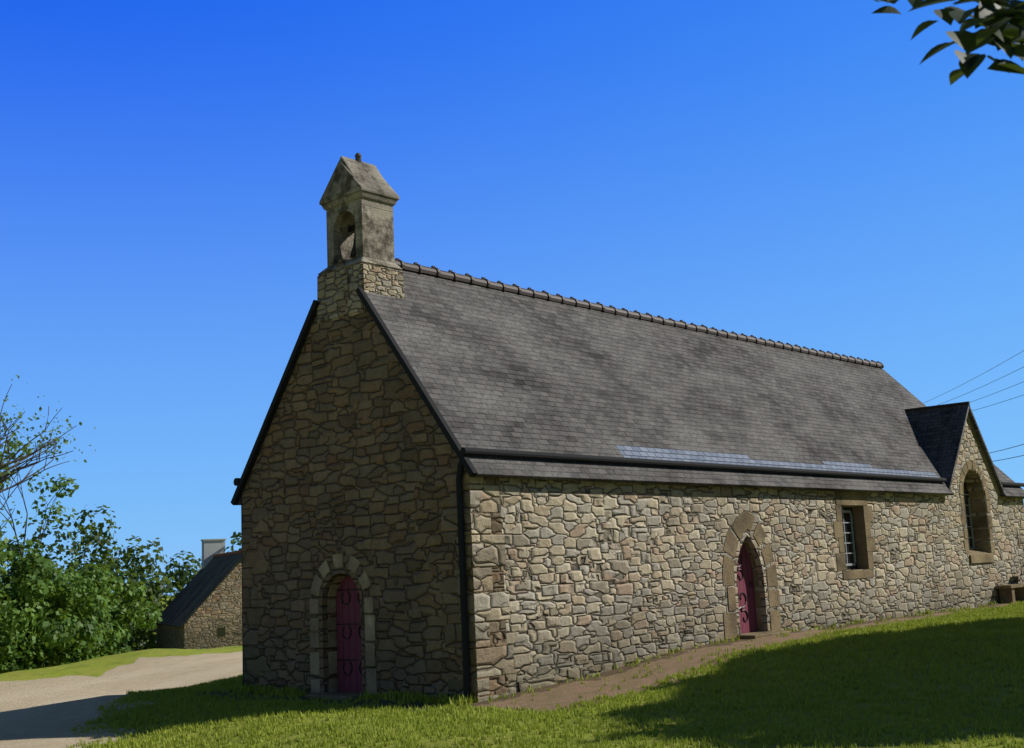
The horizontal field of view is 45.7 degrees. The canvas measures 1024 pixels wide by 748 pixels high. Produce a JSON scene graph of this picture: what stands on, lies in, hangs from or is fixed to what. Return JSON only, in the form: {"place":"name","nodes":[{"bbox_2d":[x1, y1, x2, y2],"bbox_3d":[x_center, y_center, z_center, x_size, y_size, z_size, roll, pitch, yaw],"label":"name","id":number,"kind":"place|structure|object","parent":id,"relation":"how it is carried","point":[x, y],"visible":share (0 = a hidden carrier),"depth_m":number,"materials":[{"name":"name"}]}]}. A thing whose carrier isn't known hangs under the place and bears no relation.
{"place":"outdoors","nodes":[
{"label":"outdoors","id":0,"kind":"place"},
{"bbox_2d":[0,651,242,747],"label":"track","id":1,"kind":"structure","parent":0,"point":[42,713],"depth_m":26.71,"materials":[{"name":"beige gravel"}]},
{"bbox_2d":[213,550,241,556],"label":"roof ridge","id":2,"kind":"structure","parent":0,"point":[228,553],"depth_m":67.70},
{"bbox_2d":[348,225,355,257],"bbox_3d":[-2.712,-2.351,21.802,0.540,0.700,0.410,-11,-12,41],"label":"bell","id":3,"kind":"object","parent":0,"point":[351,229],"visible":0.19,"depth_m":21.74,"materials":[{"name":"metal"}]},
{"bbox_2d":[0,596,1023,747],"bbox_3d":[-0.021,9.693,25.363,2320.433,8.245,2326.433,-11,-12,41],"label":"ground","id":4,"kind":"structure","parent":0,"point":[564,693],"depth_m":17.28,"materials":[{"name":"green plant"}]},
{"bbox_2d":[0,427,78,574],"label":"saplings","id":5,"kind":"object","parent":4,"relation":"on","point":[55,487],"visible":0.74,"depth_m":38.46,"materials":[{"name":"green plant"}]},
{"bbox_2d":[0,375,95,548],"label":"ash tree","id":6,"kind":"object","parent":4,"relation":"on","point":[39,449],"visible":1,"depth_m":31.95,"materials":[{"name":"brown plant"}]},
{"bbox_2d":[0,527,162,673],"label":"hedge","id":7,"kind":"object","parent":4,"relation":"on","point":[48,618],"visible":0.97,"depth_m":35.82,"materials":[{"name":"green plant"}]},
{"bbox_2d":[7,505,241,669],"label":"treeline","id":8,"kind":"object","parent":4,"relation":"on","point":[154,592],"visible":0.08,"depth_m":77.19,"materials":[{"name":"green plant"}]},
{"bbox_2d":[157,560,241,648],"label":"house walls","id":9,"kind":"structure","parent":4,"relation":"on","point":[220,606],"depth_m":62.42,"materials":[{"name":"beige stone"}]},
{"bbox_2d":[155,553,241,627],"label":"house roof","id":10,"kind":"structure","parent":9,"relation":"on","point":[191,597],"depth_m":66.05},
{"bbox_2d":[201,539,225,567],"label":"chimney","id":11,"kind":"object","parent":9,"relation":"on","point":[211,548],"visible":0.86,"depth_m":71.77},
{"bbox_2d":[218,627,224,635],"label":"house window","id":12,"kind":"structure","parent":9,"relation":"in","point":[221,630],"depth_m":62.22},
{"bbox_2d":[306,691,362,699],"bbox_3d":[-2.839,5.476,20.252,1.250,0.280,0.545,-11,-12,41],"label":"door step","id":13,"kind":"object","parent":4,"relation":"on","point":[337,695],"visible":0.34,"depth_m":20.16,"materials":[{"name":"grey stone"}]},
{"bbox_2d":[242,258,508,699],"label":"gable wall","id":14,"kind":"structure","parent":4,"relation":"on","point":[356,451],"depth_m":20.52,"materials":[{"name":"beige stone"}]},
{"bbox_2d":[310,553,376,695],"bbox_3d":[-2.734,4.225,20.618,1.702,2.352,0.438,-11,-12,41],"label":"door surround","id":15,"kind":"object","parent":14,"relation":"attached to","point":[365,583],"visible":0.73,"depth_m":20.79,"materials":[{"name":"grey stone"}]},
{"bbox_2d":[336,575,362,692],"bbox_3d":[-2.656,4.411,20.678,1.140,2.300,0.072,-11,-12,41],"label":"door","id":16,"kind":"structure","parent":14,"relation":"in","point":[350,647],"depth_m":20.77,"materials":[{"name":"purple wood"}]},
{"bbox_2d":[317,262,403,323],"bbox_3d":[-2.689,-1.368,21.617,1.279,0.900,1.004,-11,-12,41],"label":"bellcote base","id":17,"kind":"object","parent":14,"relation":"on","point":[338,297],"visible":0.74,"depth_m":21.23,"materials":[{"name":"beige stone"}]},
{"bbox_2d":[318,153,402,274],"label":"bellcote roof","id":18,"kind":"structure","parent":17,"relation":"on","point":[350,180],"depth_m":21.63,"materials":[{"name":"stone"}]},
{"bbox_2d":[326,198,394,266],"bbox_3d":[-2.720,-2.386,21.800,0.970,1.270,0.740,-11,-12,41],"label":"bellcote","id":19,"kind":"object","parent":18,"relation":"attached to","point":[372,221],"visible":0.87,"depth_m":21.61,"materials":[{"name":"grey stone"}]},
{"bbox_2d":[66,599,1023,747],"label":"grass tufts","id":20,"kind":"object","parent":4,"relation":"on","point":[1007,624],"visible":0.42,"depth_m":16.82,"materials":[{"name":"green plant"}]},
{"bbox_2d":[500,420,1023,692],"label":"side wall","id":21,"kind":"structure","parent":4,"relation":"on","point":[606,576],"depth_m":22.92,"materials":[{"name":"beige stone"}]},
{"bbox_2d":[230,287,1023,700],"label":"roof trim","id":22,"kind":"structure","parent":21,"relation":"on","point":[460,451],"depth_m":20.70,"materials":[{"name":"black metal"}]},
{"bbox_2d":[238,269,1023,504],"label":"roof","id":23,"kind":"structure","parent":21,"relation":"on","point":[493,368],"depth_m":24.81,"materials":[{"name":"grey stone"}]},
{"bbox_2d":[395,258,969,411],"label":"ridge","id":24,"kind":"structure","parent":23,"relation":"on","point":[466,277],"depth_m":27.43,"materials":[{"name":"tile"}]},
{"bbox_2d":[737,543,757,633],"bbox_3d":[4.607,4.286,24.498,0.079,2.180,1.180,-11,-12,41],"label":"door","id":25,"kind":"structure","parent":21,"relation":"in","point":[750,624],"depth_m":24.61,"materials":[{"name":"purple wood"}]},
{"bbox_2d":[723,510,780,639],"bbox_3d":[4.620,4.007,24.491,0.417,2.484,2.149,-11,-12,41],"label":"door surround","id":26,"kind":"object","parent":21,"relation":"attached to","point":[742,522],"visible":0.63,"depth_m":24.60,"materials":[{"name":"beige stone"}]},
{"bbox_2d":[963,487,974,548],"bbox_3d":[12.429,3.902,33.663,0.034,1.883,1.440,-11,-12,41],"label":"arch frame","id":27,"kind":"object","parent":21,"relation":"in","point":[971,526],"visible":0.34,"depth_m":34.05,"materials":[{"name":"black metal"}]},
{"bbox_2d":[963,481,972,547],"bbox_3d":[12.408,3.815,33.692,0.010,2.200,1.480,-11,-12,41],"label":"window glass","id":28,"kind":"object","parent":27,"relation":"in","point":[968,517],"visible":0.07,"depth_m":34.09,"materials":[{"name":"black glass"}]},
{"bbox_2d":[947,415,1000,499],"bbox_3d":[12.553,2.211,33.755,0.364,2.530,3.700,-11,-12,41],"label":"gable coping","id":29,"kind":"object","parent":21,"relation":"attached to","point":[983,455],"visible":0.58,"depth_m":34.31,"materials":[{"name":"stone"}]},
{"bbox_2d":[959,460,994,553],"bbox_3d":[12.570,3.668,33.554,0.492,2.548,2.119,-11,-12,41],"label":"arch surround","id":30,"kind":"object","parent":21,"relation":"attached to","point":[979,521],"visible":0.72,"depth_m":33.98,"materials":[{"name":"beige stone"}]},
{"bbox_2d":[969,549,993,562],"bbox_3d":[12.645,4.988,33.334,0.530,0.390,1.600,-11,-12,41],"label":"window sill","id":31,"kind":"structure","parent":21,"relation":"attached to","point":[977,556],"depth_m":33.21,"materials":[{"name":"beige stone"}]},
{"bbox_2d":[737,631,791,638],"bbox_3d":[4.922,5.254,24.120,0.640,0.220,1.420,-11,-12,41],"label":"door step","id":32,"kind":"object","parent":4,"relation":"on","point":[752,635],"visible":0.38,"depth_m":23.86,"materials":[{"name":"beige stone"}]},
{"bbox_2d":[995,583,1023,603],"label":"bench","id":33,"kind":"object","parent":4,"relation":"on","point":[1009,593],"visible":0.78,"depth_m":33.57,"materials":[{"name":"stone"}]},
{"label":"walls","id":34,"kind":"object","parent":4,"relation":"on","visible":0},
{"bbox_2d":[242,467,1023,701],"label":"quoins","id":35,"kind":"object","parent":34,"relation":"attached to","point":[484,550],"visible":0.53,"depth_m":18.91,"materials":[{"name":"beige stone"}]},
{"bbox_2d":[0,0,1023,595],"label":"sky","id":36,"kind":"structure","parent":0,"point":[793,172],"materials":[{"name":"blue"}]},
{"bbox_2d":[833,491,875,579],"bbox_3d":[7.767,3.691,28.020,0.317,2.032,1.974,-11,-12,41],"label":"window frame","id":37,"kind":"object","parent":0,"point":[863,515],"depth_m":28.27,"materials":[{"name":"beige stone"}]},
{"bbox_2d":[841,510,856,565],"bbox_3d":[7.687,3.788,28.068,0.031,1.270,0.880,-11,-12,41],"label":"window frame","id":38,"kind":"object","parent":37,"relation":"attached to","point":[852,532],"visible":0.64,"depth_m":28.21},
{"bbox_2d":[871,0,1023,85],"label":"leaves","id":39,"kind":"object","parent":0,"point":[1001,22],"visible":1,"depth_m":3.90,"materials":[{"name":"green plant"}]},
{"bbox_2d":[927,351,1023,460],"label":"wires","id":40,"kind":"object","parent":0,"point":[990,405],"visible":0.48,"depth_m":63.11,"materials":[{"name":"grey"}]}
]}

